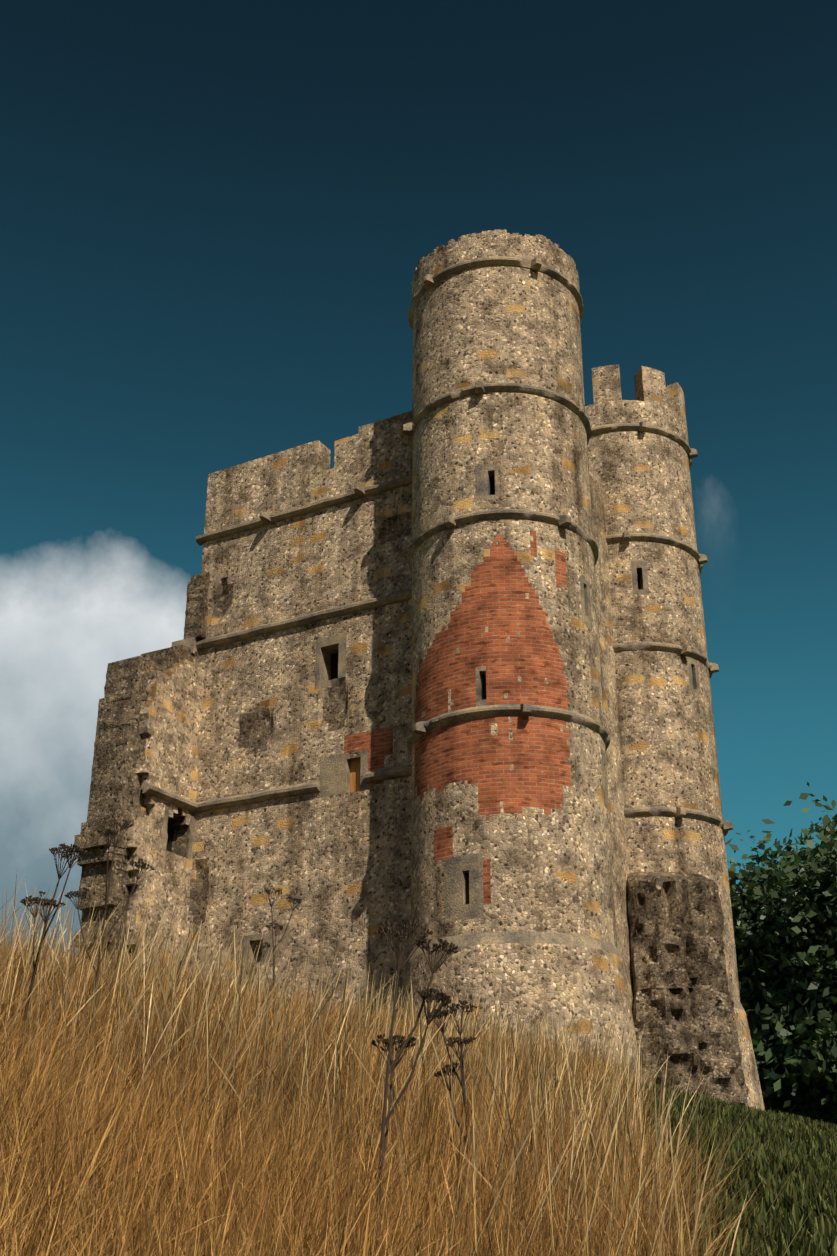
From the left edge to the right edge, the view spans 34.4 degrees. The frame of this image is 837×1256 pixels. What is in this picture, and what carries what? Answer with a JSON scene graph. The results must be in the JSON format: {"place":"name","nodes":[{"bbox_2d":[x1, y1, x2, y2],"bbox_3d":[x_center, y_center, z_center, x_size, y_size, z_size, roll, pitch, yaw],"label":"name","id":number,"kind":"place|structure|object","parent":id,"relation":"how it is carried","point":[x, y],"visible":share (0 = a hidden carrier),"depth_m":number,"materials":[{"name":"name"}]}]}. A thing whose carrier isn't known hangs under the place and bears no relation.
{"place":"outdoors","nodes":[
{"label":"outdoors","id":0,"kind":"place"},
{"bbox_2d":[2,1023,818,1255],"bbox_3d":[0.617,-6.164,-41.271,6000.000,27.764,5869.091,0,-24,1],"label":"ground","id":1,"kind":"structure","parent":0,"point":[280,1114],"depth_m":8.05,"materials":[{"name":"brown soil"}]},
{"bbox_2d":[12,843,87,1096],"bbox_3d":[-2.039,1.874,7.340,0.283,1.388,0.545,10,-26,-22],"label":"hogweed","id":2,"kind":"object","parent":1,"relation":"on","point":[71,852],"visible":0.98,"depth_m":7.45,"materials":[{"name":"brown plant"}]},
{"bbox_2d":[65,817,154,1070],"bbox_3d":[-2.090,2.065,8.840,0.582,1.687,0.460,0,-24,1],"label":"hogweed","id":3,"kind":"object","parent":1,"relation":"on","point":[108,832],"visible":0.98,"depth_m":9.05,"materials":[{"name":"brown plant"}]},
{"bbox_2d":[0,1140,354,1255],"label":"dry grass","id":4,"kind":"structure","parent":1,"relation":"on","point":[5,1251],"depth_m":2.32,"materials":[{"name":"beige plant"}]},
{"bbox_2d":[255,885,301,1040],"bbox_3d":[-1.316,3.175,12.316,0.402,1.589,0.342,14,-28,-29],"label":"hogweed","id":5,"kind":"object","parent":1,"relation":"on","point":[277,925],"visible":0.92,"depth_m":12.48,"materials":[{"name":"brown plant"}]},
{"bbox_2d":[371,920,457,1251],"bbox_3d":[-0.016,1.805,4.890,0.335,1.442,0.383,0,-24,1],"label":"hogweed","id":6,"kind":"object","parent":1,"relation":"on","point":[442,997],"visible":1,"depth_m":5.02,"materials":[{"name":"brown plant"}]},
{"bbox_2d":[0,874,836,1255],"bbox_3d":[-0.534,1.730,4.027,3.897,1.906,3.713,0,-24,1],"label":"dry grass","id":7,"kind":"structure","parent":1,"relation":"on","point":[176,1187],"depth_m":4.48,"materials":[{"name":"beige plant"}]},
{"bbox_2d":[74,229,764,1110],"bbox_3d":[0.834,3.410,31.451,11.489,22.637,12.513,-13,-27,27],"label":"gatehouse","id":8,"kind":"object","parent":1,"relation":"on","point":[436,663],"visible":0.79,"depth_m":28.62,"materials":[{"name":"stone"}]},
{"bbox_2d":[429,1000,476,1222],"bbox_3d":[0.180,2.510,6.994,0.268,1.133,0.391,0,-24,1],"label":"hogweed","id":9,"kind":"object","parent":1,"relation":"on","point":[460,1041],"visible":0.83,"depth_m":7.09,"materials":[{"name":"brown plant"}]},
{"bbox_2d":[625,1082,836,1255],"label":"green grass","id":10,"kind":"structure","parent":1,"relation":"on","point":[810,1183],"depth_m":12.73,"materials":[{"name":"green plant"}]},
{"bbox_2d":[725,781,836,1126],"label":"bush","id":11,"kind":"object","parent":1,"relation":"on","point":[785,926],"depth_m":50.24,"materials":[{"name":"green plant"}]},
{"bbox_2d":[0,0,836,966],"label":"sky","id":12,"kind":"structure","parent":0,"point":[218,218],"materials":[{"name":"blue"}]}
]}

